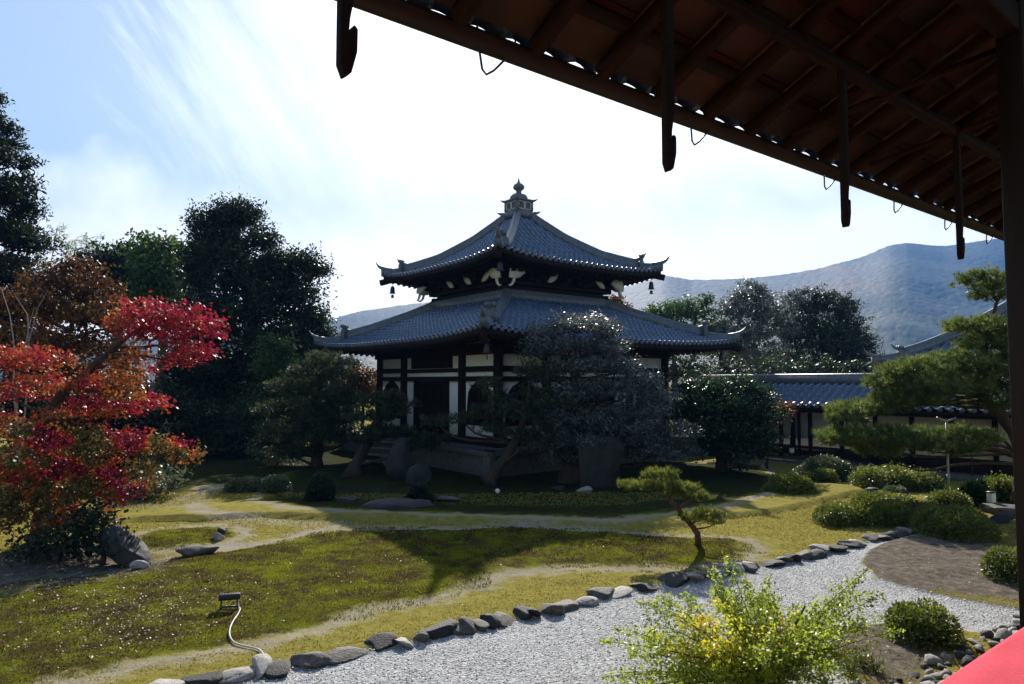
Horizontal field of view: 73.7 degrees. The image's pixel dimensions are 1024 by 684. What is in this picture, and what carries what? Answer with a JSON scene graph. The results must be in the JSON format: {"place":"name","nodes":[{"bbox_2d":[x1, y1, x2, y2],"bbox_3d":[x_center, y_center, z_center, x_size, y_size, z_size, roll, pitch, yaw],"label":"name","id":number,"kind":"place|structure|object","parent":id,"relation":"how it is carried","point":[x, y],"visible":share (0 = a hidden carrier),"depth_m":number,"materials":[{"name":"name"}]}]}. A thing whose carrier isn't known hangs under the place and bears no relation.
{"place":"outdoors","nodes":[
{"label":"outdoors","id":0,"kind":"place"},
{"bbox_2d":[0,0,996,339],"label":"sky","id":1,"kind":"structure","parent":0,"point":[137,110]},
{"bbox_2d":[0,239,1005,383],"bbox_3d":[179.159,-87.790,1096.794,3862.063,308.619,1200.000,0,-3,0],"label":"hills","id":2,"kind":"structure","parent":0,"point":[906,294],"depth_m":1164.15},
{"bbox_2d":[0,384,1018,683],"bbox_3d":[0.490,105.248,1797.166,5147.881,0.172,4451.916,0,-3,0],"label":"ground","id":3,"kind":"structure","parent":0,"point":[744,496],"depth_m":9.06,"materials":[{"name":"plant"}]},
{"bbox_2d":[1,289,45,464],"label":"bare shrub","id":4,"kind":"object","parent":3,"relation":"on","point":[16,404],"visible":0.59,"depth_m":12.46,"materials":[{"name":"brown plant"}]},
{"bbox_2d":[0,87,80,382],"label":"conifer tree","id":5,"kind":"object","parent":3,"relation":"on","point":[17,232],"visible":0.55,"depth_m":22.35,"materials":[{"name":"green plant"}]},
{"bbox_2d":[24,222,73,294],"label":"bamboo","id":6,"kind":"object","parent":3,"relation":"on","point":[59,235],"visible":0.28,"depth_m":40.35,"materials":[{"name":"green plant"}]},
{"bbox_2d":[0,486,154,571],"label":"shrub","id":7,"kind":"object","parent":3,"relation":"on","point":[89,533],"visible":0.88,"depth_m":9.72,"materials":[{"name":"green plant"}]},
{"bbox_2d":[0,250,158,487],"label":"autumn tree","id":8,"kind":"object","parent":3,"relation":"on","point":[84,313],"visible":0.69,"depth_m":16.67,"materials":[{"name":"brown plant"}]},
{"bbox_2d":[0,365,168,479],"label":"evergreen shrub","id":9,"kind":"object","parent":3,"relation":"on","point":[131,421],"visible":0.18,"depth_m":19.56,"materials":[{"name":"green plant"}]},
{"bbox_2d":[62,237,138,377],"bbox_3d":[-19.784,-0.328,34.063,5.795,9.971,4.637,0,-3,0],"label":"broadleaf tree","id":10,"kind":"object","parent":3,"relation":"on","point":[97,255],"visible":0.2,"depth_m":33.23,"materials":[{"name":"green plant"}]},
{"bbox_2d":[0,290,230,543],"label":"maple tree","id":11,"kind":"object","parent":3,"relation":"on","point":[44,467],"visible":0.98,"depth_m":10.89,"materials":[{"name":"red plant"}]},
{"bbox_2d":[100,524,152,567],"bbox_3d":[-5.488,2.955,9.757,0.745,0.690,0.498,0,-3,-6],"label":"boulder","id":12,"kind":"object","parent":3,"relation":"on","point":[132,549],"visible":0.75,"depth_m":9.63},
{"bbox_2d":[129,560,149,569],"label":"rock","id":13,"kind":"object","parent":3,"relation":"on","point":[141,564],"visible":0.77,"depth_m":9.30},
{"bbox_2d":[102,227,195,382],"bbox_3d":[-17.323,-0.574,32.797,5.262,10.113,4.542,0,-3,0],"label":"broadleaf tree","id":14,"kind":"object","parent":3,"relation":"on","point":[152,260],"visible":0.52,"depth_m":32.19,"materials":[{"name":"green plant"}]},
{"bbox_2d":[112,461,194,501],"bbox_3d":[-8.072,3.170,15.308,2.025,0.986,1.525,3,-4,-40],"label":"shrub","id":15,"kind":"object","parent":3,"relation":"on","point":[162,483],"visible":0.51,"depth_m":15.28,"materials":[{"name":"green plant"}]},
{"bbox_2d":[149,678,184,683],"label":"edge stone","id":16,"kind":"object","parent":3,"relation":"on","point":[168,681],"visible":1,"depth_m":5.85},
{"bbox_2d":[14,382,347,445],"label":"boundary wall","id":17,"kind":"structure","parent":3,"relation":"on","point":[148,388],"depth_m":29.71,"materials":[{"name":"beige paint"}]},
{"bbox_2d":[107,380,260,458],"bbox_3d":[-11.371,2.724,23.678,6.046,3.012,3.357,0,-3,0],"label":"evergreen shrub","id":18,"kind":"object","parent":3,"relation":"on","point":[211,430],"visible":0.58,"depth_m":23.33,"materials":[{"name":"green plant"}]},
{"bbox_2d":[175,546,219,556],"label":"rock","id":19,"kind":"object","parent":3,"relation":"on","point":[190,551],"visible":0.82,"depth_m":10.12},
{"bbox_2d":[181,670,223,683],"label":"edge stone","id":20,"kind":"object","parent":3,"relation":"on","point":[215,677],"visible":0.97,"depth_m":5.95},
{"bbox_2d":[219,666,255,683],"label":"edge stone","id":21,"kind":"object","parent":3,"relation":"on","point":[239,674],"visible":0.79,"depth_m":6.05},
{"bbox_2d":[222,476,260,492],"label":"clipped shrub","id":22,"kind":"object","parent":3,"relation":"on","point":[240,484],"visible":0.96,"depth_m":15.88,"materials":[{"name":"green plant"}]},
{"bbox_2d":[141,187,343,443],"bbox_3d":[-10.913,-1.026,27.799,8.264,10.632,5.272,0,-3,0],"label":"evergreen tree","id":23,"kind":"object","parent":3,"relation":"on","point":[217,243],"visible":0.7,"depth_m":27.31,"materials":[{"name":"green plant"}]},
{"bbox_2d":[228,599,262,652],"bbox_3d":[-2.793,2.936,7.011,0.223,0.141,1.597,2,-4,-30],"label":"power cable","id":24,"kind":"object","parent":3,"relation":"on","point":[239,644],"visible":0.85,"depth_m":6.78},
{"bbox_2d":[156,360,364,446],"bbox_3d":[-10.242,2.457,27.735,8.846,3.942,4.782,0,-3,0],"label":"evergreen shrub","id":25,"kind":"object","parent":3,"relation":"on","point":[228,397],"visible":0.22,"depth_m":27.15,"materials":[{"name":"green plant"}]},
{"bbox_2d":[252,653,272,679],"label":"edge stone","id":26,"kind":"object","parent":3,"relation":"on","point":[261,663],"visible":0.89,"depth_m":6.20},
{"bbox_2d":[219,327,315,449],"bbox_3d":[-8.948,1.751,25.036,3.788,4.579,2.678,0,-3,0],"label":"evergreen shrub","id":27,"kind":"object","parent":3,"relation":"on","point":[264,367],"visible":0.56,"depth_m":24.69,"materials":[{"name":"green plant"}]},
{"bbox_2d":[243,436,305,465],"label":"shrub","id":28,"kind":"object","parent":3,"relation":"on","point":[265,452],"visible":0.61,"depth_m":21.02,"materials":[{"name":"green plant"}]},
{"bbox_2d":[258,474,292,493],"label":"clipped shrub","id":29,"kind":"object","parent":3,"relation":"on","point":[274,483],"visible":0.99,"depth_m":15.83,"materials":[{"name":"green plant"}]},
{"bbox_2d":[264,659,290,679],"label":"edge stone","id":30,"kind":"object","parent":3,"relation":"on","point":[277,669],"visible":0.91,"depth_m":6.14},
{"bbox_2d":[247,346,367,466],"bbox_3d":[-6.135,1.938,20.630,3.691,3.773,2.830,1,-3,-11],"label":"pruned pine","id":31,"kind":"object","parent":3,"relation":"on","point":[316,417],"visible":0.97,"depth_m":20.27,"materials":[{"name":"green plant"}]},
{"bbox_2d":[290,651,329,666],"bbox_3d":[-1.885,2.975,6.400,0.365,0.136,0.285,9,-8,-32],"label":"edge stone","id":32,"kind":"object","parent":3,"relation":"on","point":[315,659],"visible":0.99,"depth_m":6.34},
{"bbox_2d":[301,471,336,501],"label":"clipped shrub","id":33,"kind":"object","parent":3,"relation":"on","point":[321,486],"visible":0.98,"depth_m":14.65,"materials":[{"name":"green plant"}]},
{"bbox_2d":[326,646,370,664],"bbox_3d":[-1.583,2.998,6.569,0.213,0.102,0.516,-3,-4,40],"label":"edge stone","id":34,"kind":"object","parent":3,"relation":"on","point":[341,654],"visible":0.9,"depth_m":6.52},
{"bbox_2d":[328,355,375,429],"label":"evergreen tree","id":35,"kind":"object","parent":3,"relation":"on","point":[356,361],"visible":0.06,"depth_m":35.64,"materials":[{"name":"green plant"}]},
{"bbox_2d":[341,363,376,428],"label":"autumn tree","id":36,"kind":"object","parent":3,"relation":"on","point":[365,376],"visible":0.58,"depth_m":32.63,"materials":[{"name":"orange plant"}]},
{"bbox_2d":[364,441,393,465],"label":"plank steps","id":37,"kind":"structure","parent":3,"relation":"on","point":[376,454],"depth_m":21.47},
{"bbox_2d":[364,632,396,651],"bbox_3d":[-1.303,3.009,6.807,0.364,0.105,0.239,-5,17,-34],"label":"edge stone","id":38,"kind":"object","parent":3,"relation":"on","point":[379,642],"visible":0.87,"depth_m":6.79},
{"bbox_2d":[0,525,765,683],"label":"moss","id":39,"kind":"object","parent":3,"relation":"on","point":[353,557],"visible":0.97,"depth_m":9.14,"materials":[{"name":"plant"}]},
{"bbox_2d":[218,592,240,608],"bbox_3d":[-3.186,2.934,7.696,0.226,0.193,0.092,1,-3,-18],"label":"garden floodlight","id":40,"kind":"object","parent":39,"relation":"on","point":[229,596],"visible":0.98,"depth_m":7.67,"materials":[{"name":"black metal"}]},
{"bbox_2d":[339,387,452,476],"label":"pruned pine","id":41,"kind":"object","parent":3,"relation":"on","point":[383,406],"visible":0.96,"depth_m":19.05,"materials":[{"name":"green plant"}]},
{"bbox_2d":[361,498,435,509],"bbox_3d":[-2.313,3.292,13.779,1.545,0.305,0.754,0,-3,-6],"label":"boulder","id":42,"kind":"object","parent":3,"relation":"on","point":[397,503],"visible":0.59,"depth_m":13.57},
{"bbox_2d":[386,438,411,479],"bbox_3d":[-2.988,3.199,18.063,0.679,1.314,0.545,1,-3,-17],"label":"standing rock","id":43,"kind":"object","parent":3,"relation":"on","point":[399,463],"visible":0.82,"depth_m":17.89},
{"bbox_2d":[406,464,431,485],"bbox_3d":[-2.304,3.366,17.141,0.652,0.608,0.348,2,-4,-26],"label":"standing rock","id":44,"kind":"object","parent":3,"relation":"on","point":[417,473],"visible":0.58,"depth_m":17.03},
{"bbox_2d":[404,481,435,502],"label":"clipped shrub","id":45,"kind":"object","parent":3,"relation":"on","point":[421,490],"visible":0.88,"depth_m":14.57,"materials":[{"name":"green plant"}]},
{"bbox_2d":[417,619,457,639],"bbox_3d":[-0.758,3.019,7.128,0.455,0.139,0.215,1,0,-41],"label":"edge stone","id":46,"kind":"object","parent":3,"relation":"on","point":[444,628],"visible":0.79,"depth_m":7.08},
{"bbox_2d":[436,496,466,501],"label":"rock","id":47,"kind":"object","parent":3,"relation":"on","point":[447,499],"visible":0.84,"depth_m":14.73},
{"bbox_2d":[453,623,475,634],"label":"edge stone","id":48,"kind":"object","parent":3,"relation":"on","point":[460,628],"visible":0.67,"depth_m":7.15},
{"bbox_2d":[458,616,473,634],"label":"edge stone","id":49,"kind":"object","parent":3,"relation":"on","point":[468,623],"visible":0.86,"depth_m":7.22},
{"bbox_2d":[473,618,488,630],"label":"edge stone","id":50,"kind":"object","parent":3,"relation":"on","point":[481,625],"visible":0.77,"depth_m":7.28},
{"bbox_2d":[480,613,497,628],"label":"edge stone","id":51,"kind":"object","parent":3,"relation":"on","point":[491,620],"visible":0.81,"depth_m":7.34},
{"bbox_2d":[2,525,979,683],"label":"fallen leaves","id":52,"kind":"object","parent":3,"relation":"on","point":[142,600],"visible":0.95,"depth_m":7.53,"materials":[{"name":"red plant"}]},
{"bbox_2d":[419,357,577,485],"bbox_3d":[-0.360,2.070,17.488,4.182,3.422,2.318,0,-3,0],"label":"pruned pine","id":53,"kind":"object","parent":3,"relation":"on","point":[525,410],"visible":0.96,"depth_m":17.36,"materials":[{"name":"green plant"}]},
{"bbox_2d":[493,611,513,626],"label":"edge stone","id":54,"kind":"object","parent":3,"relation":"on","point":[504,619],"visible":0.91,"depth_m":7.45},
{"bbox_2d":[0,491,1017,683],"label":"turf","id":55,"kind":"structure","parent":3,"relation":"on","point":[521,499],"depth_m":12.11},
{"bbox_2d":[512,605,531,619],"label":"edge stone","id":56,"kind":"object","parent":3,"relation":"on","point":[521,612],"visible":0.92,"depth_m":7.61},
{"bbox_2d":[309,178,745,476],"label":"temple hall","id":57,"kind":"structure","parent":3,"relation":"on","point":[493,285],"depth_m":22.76,"materials":[{"name":"tile"}]},
{"bbox_2d":[385,381,399,413],"bbox_3d":[-4.399,2.001,24.942,0.149,1.300,1.320,3,-4,-38],"label":"window","id":58,"kind":"structure","parent":57,"relation":"in","point":[391,384],"depth_m":24.80,"materials":[{"name":"brown wood"}]},
{"bbox_2d":[417,381,443,432],"bbox_3d":[-2.695,2.150,22.728,0.109,1.680,1.830,3,-4,-38],"label":"door","id":59,"kind":"structure","parent":57,"relation":"in","point":[430,393],"depth_m":22.72,"materials":[{"name":"brown wood"}]},
{"bbox_2d":[466,381,492,422],"bbox_3d":[-0.984,1.750,20.551,0.149,1.300,1.320,3,-4,-38],"label":"window","id":60,"kind":"structure","parent":57,"relation":"in","point":[474,395],"depth_m":20.57,"materials":[{"name":"brown wood"}]},
{"bbox_2d":[505,381,539,422],"bbox_3d":[0.334,1.741,20.385,1.320,1.300,0.149,3,-4,-38],"label":"window","id":61,"kind":"structure","parent":57,"relation":"in","point":[516,390],"depth_m":20.20,"materials":[{"name":"brown wood"}]},
{"bbox_2d":[540,603,565,615],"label":"edge stone","id":62,"kind":"object","parent":3,"relation":"on","point":[554,609],"visible":0.94,"depth_m":7.72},
{"bbox_2d":[556,599,578,611],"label":"edge stone","id":63,"kind":"object","parent":3,"relation":"on","point":[570,605],"visible":0.57,"depth_m":7.95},
{"bbox_2d":[576,596,598,605],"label":"edge stone","id":64,"kind":"object","parent":3,"relation":"on","point":[588,601],"visible":0.95,"depth_m":8.07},
{"bbox_2d":[586,587,614,599],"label":"edge stone","id":65,"kind":"object","parent":3,"relation":"on","point":[603,593],"visible":0.91,"depth_m":8.31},
{"bbox_2d":[578,433,623,487],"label":"stone slab","id":66,"kind":"structure","parent":3,"relation":"on","point":[600,467],"depth_m":16.64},
{"bbox_2d":[512,307,708,483],"bbox_3d":[2.583,1.373,17.732,5.171,4.691,3.188,0,-3,0],"label":"glossy tree","id":67,"kind":"object","parent":3,"relation":"on","point":[602,418],"visible":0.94,"depth_m":17.52,"materials":[{"name":"green plant"}]},
{"bbox_2d":[609,586,632,598],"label":"edge stone","id":68,"kind":"object","parent":3,"relation":"on","point":[621,592],"visible":0.77,"depth_m":8.43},
{"bbox_2d":[616,464,726,545],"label":"pine","id":69,"kind":"object","parent":3,"relation":"on","point":[668,488],"visible":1,"depth_m":10.51,"materials":[{"name":"green plant"}]},
{"bbox_2d":[657,571,689,587],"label":"edge stone","id":70,"kind":"object","parent":3,"relation":"on","point":[674,579],"visible":0.92,"depth_m":8.95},
{"bbox_2d":[334,0,1023,628],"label":"veranda building","id":71,"kind":"structure","parent":3,"relation":"on","point":[928,80],"depth_m":5.01,"materials":[{"name":"brown wood"}]},
{"bbox_2d":[336,0,357,78],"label":"shutter hanger","id":72,"kind":"object","parent":71,"relation":"hanging from","point":[346,44],"visible":1,"depth_m":2.62,"materials":[{"name":"brown wood"}]},
{"bbox_2d":[660,0,675,171],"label":"shutter hanger","id":73,"kind":"object","parent":71,"relation":"hanging from","point":[667,80],"visible":1,"depth_m":3.81,"materials":[{"name":"brown wood"}]},
{"bbox_2d":[837,71,850,227],"bbox_3d":[2.465,-1.457,5.067,0.071,1.228,0.050,3,-4,-40],"label":"shutter hanger","id":74,"kind":"object","parent":71,"relation":"hanging from","point":[845,201],"visible":0.87,"depth_m":5.04,"materials":[{"name":"brown wood"}]},
{"bbox_2d":[952,136,964,259],"bbox_3d":[4.192,-1.381,6.404,0.071,1.227,0.050,2,-4,-36],"label":"shutter hanger","id":75,"kind":"object","parent":71,"relation":"hanging from","point":[959,215],"visible":0.86,"depth_m":6.38,"materials":[{"name":"brown wood"}]},
{"bbox_2d":[939,627,1023,683],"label":"red felt mat","id":76,"kind":"object","parent":71,"relation":"on","point":[1002,662],"visible":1,"depth_m":3.52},
{"bbox_2d":[639,290,733,419],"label":"background tree","id":77,"kind":"object","parent":3,"relation":"on","point":[690,310],"visible":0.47,"depth_m":45.71,"materials":[{"name":"green plant"}]},
{"bbox_2d":[658,371,792,471],"bbox_3d":[6.071,2.285,19.383,3.800,2.942,3.016,0,-3,0],"label":"camellia tree","id":78,"kind":"object","parent":3,"relation":"on","point":[725,419],"visible":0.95,"depth_m":19.12,"materials":[{"name":"green plant"}]},
{"bbox_2d":[713,440,764,473],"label":"shrub","id":79,"kind":"object","parent":3,"relation":"on","point":[744,463],"visible":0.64,"depth_m":19.06,"materials":[{"name":"green plant"}]},
{"bbox_2d":[597,550,905,683],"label":"yellow bush","id":80,"kind":"object","parent":3,"relation":"on","point":[774,656],"visible":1,"depth_m":5.79,"materials":[{"name":"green plant"}]},
{"bbox_2d":[696,275,811,370],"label":"background tree","id":81,"kind":"object","parent":3,"relation":"on","point":[759,313],"visible":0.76,"depth_m":44.64,"materials":[{"name":"green plant"}]},
{"bbox_2d":[761,559,785,566],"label":"edge stone","id":82,"kind":"object","parent":3,"relation":"on","point":[772,563],"visible":0.98,"depth_m":9.77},
{"bbox_2d":[668,349,879,383],"bbox_3d":[11.873,2.091,33.300,11.897,4.833,3.682,0,-3,0],"label":"hedge","id":83,"kind":"object","parent":3,"relation":"on","point":[687,366],"visible":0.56,"depth_m":32.70,"materials":[{"name":"green plant"}]},
{"bbox_2d":[762,398,801,468],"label":"autumn tree","id":84,"kind":"object","parent":3,"relation":"on","point":[785,408],"visible":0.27,"depth_m":20.33,"materials":[{"name":"green plant"}]},
{"bbox_2d":[760,471,822,495],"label":"clipped shrub","id":85,"kind":"object","parent":3,"relation":"on","point":[796,483],"visible":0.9,"depth_m":15.49,"materials":[{"name":"green plant"}]},
{"bbox_2d":[809,549,826,559],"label":"edge stone","id":86,"kind":"object","parent":3,"relation":"on","point":[819,554],"visible":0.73,"depth_m":10.24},
{"bbox_2d":[761,283,885,371],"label":"background tree","id":87,"kind":"object","parent":3,"relation":"on","point":[844,336],"visible":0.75,"depth_m":45.21,"materials":[{"name":"green plant"}]},
{"bbox_2d":[791,453,856,479],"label":"clipped shrub","id":88,"kind":"object","parent":3,"relation":"on","point":[841,468],"visible":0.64,"depth_m":18.23,"materials":[{"name":"green plant"}]},
{"bbox_2d":[812,467,840,483],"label":"clipped shrub","id":89,"kind":"object","parent":3,"relation":"on","point":[828,476],"visible":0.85,"depth_m":17.32,"materials":[{"name":"green plant"}]},
{"bbox_2d":[837,540,864,547],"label":"edge stone","id":90,"kind":"object","parent":3,"relation":"on","point":[853,543],"visible":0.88,"depth_m":10.87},
{"bbox_2d":[702,373,1013,480],"bbox_3d":[10.860,2.372,20.744,2.738,2.850,11.500,3,-4,-38],"label":"covered corridor","id":91,"kind":"object","parent":3,"relation":"on","point":[811,393],"visible":0.3,"depth_m":20.82,"materials":[{"name":"tile"}]},
{"bbox_2d":[829,635,887,681],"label":"weeds","id":92,"kind":"object","parent":3,"relation":"on","point":[863,659],"visible":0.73,"depth_m":6.13,"materials":[{"name":"green plant"}]},
{"bbox_2d":[810,498,943,528],"bbox_3d":[6.682,3.124,12.501,2.334,0.519,1.056,0,-3,0],"label":"clipped hedge","id":93,"kind":"object","parent":3,"relation":"on","point":[878,513],"visible":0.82,"depth_m":12.32,"materials":[{"name":"green plant"}]},
{"bbox_2d":[847,489,919,507],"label":"clipped shrub","id":94,"kind":"object","parent":3,"relation":"on","point":[876,496],"visible":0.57,"depth_m":13.99,"materials":[{"name":"green plant"}]},
{"bbox_2d":[880,456,907,469],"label":"clipped shrub","id":95,"kind":"object","parent":3,"relation":"on","point":[885,461],"visible":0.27,"depth_m":18.90,"materials":[{"name":"green plant"}]},
{"bbox_2d":[881,484,910,495],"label":"clipped shrub","id":96,"kind":"object","parent":3,"relation":"on","point":[901,489],"visible":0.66,"depth_m":15.37,"materials":[{"name":"green plant"}]},
{"bbox_2d":[844,460,947,491],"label":"clipped shrub","id":97,"kind":"object","parent":3,"relation":"on","point":[865,477],"visible":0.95,"depth_m":16.42,"materials":[{"name":"green plant"}]},
{"bbox_2d":[811,263,1014,503],"bbox_3d":[8.813,0.864,14.433,4.881,5.178,2.419,0,-3,0],"label":"spreading pine","id":98,"kind":"object","parent":3,"relation":"on","point":[936,379],"visible":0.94,"depth_m":14.13,"materials":[{"name":"green plant"}]},
{"bbox_2d":[881,597,967,650],"bbox_3d":[4.162,2.824,6.879,0.793,0.473,0.729,0,-3,0],"label":"clipped shrub","id":99,"kind":"object","parent":3,"relation":"on","point":[926,629],"visible":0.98,"depth_m":6.75,"materials":[{"name":"green plant"}]},
{"bbox_2d":[924,654,943,664],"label":"cobble","id":100,"kind":"object","parent":3,"relation":"on","point":[930,659],"visible":0.84,"depth_m":6.24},
{"bbox_2d":[864,301,1008,369],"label":"hall","id":101,"kind":"structure","parent":3,"relation":"on","point":[940,341],"depth_m":23.69,"materials":[{"name":"tile"}]},
{"bbox_2d":[936,417,955,488],"bbox_3d":[9.202,2.552,14.411,0.418,1.948,0.068,0,-3,0],"label":"prop pole","id":102,"kind":"object","parent":3,"relation":"on","point":[948,473],"visible":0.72,"depth_m":14.40,"materials":[{"name":"grey wood"}]},
{"bbox_2d":[920,486,973,509],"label":"clipped shrub","id":103,"kind":"object","parent":3,"relation":"on","point":[943,497],"visible":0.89,"depth_m":13.98,"materials":[{"name":"green plant"}]},
{"bbox_2d":[906,503,1004,542],"bbox_3d":[7.490,3.032,11.616,1.333,0.600,1.420,0,-3,0],"label":"clipped shrub","id":104,"kind":"object","parent":3,"relation":"on","point":[954,525],"visible":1,"depth_m":11.38,"materials":[{"name":"green plant"}]},
{"bbox_2d":[956,477,990,506],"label":"clipped shrub","id":105,"kind":"object","parent":3,"relation":"on","point":[975,490],"visible":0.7,"depth_m":14.29,"materials":[{"name":"green plant"}]},
{"bbox_2d":[979,503,1014,515],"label":"stepping stone","id":106,"kind":"object","parent":3,"relation":"on","point":[997,509],"visible":0.73,"depth_m":13.44,"materials":[{"name":"stone"}]},
{"bbox_2d":[978,544,1017,583],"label":"clipped shrub","id":107,"kind":"object","parent":3,"relation":"on","point":[1005,566],"visible":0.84,"depth_m":8.94,"materials":[{"name":"green plant"}]},
{"bbox_2d":[983,470,1012,501],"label":"clipped shrub","id":108,"kind":"object","parent":3,"relation":"on","point":[1001,486],"visible":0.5,"depth_m":14.92,"materials":[{"name":"green plant"}]},
{"bbox_2d":[989,514,1014,523],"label":"rock","id":109,"kind":"object","parent":3,"relation":"on","point":[1002,518],"visible":0.82,"depth_m":12.60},
{"bbox_2d":[996,628,1011,639],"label":"cobble","id":110,"kind":"object","parent":3,"relation":"on","point":[1004,633],"visible":0.69,"depth_m":6.89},
{"bbox_2d":[237,533,1018,683],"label":"gravel","id":111,"kind":"structure","parent":0,"point":[589,644],"depth_m":7.05,"materials":[{"name":"gravel"}]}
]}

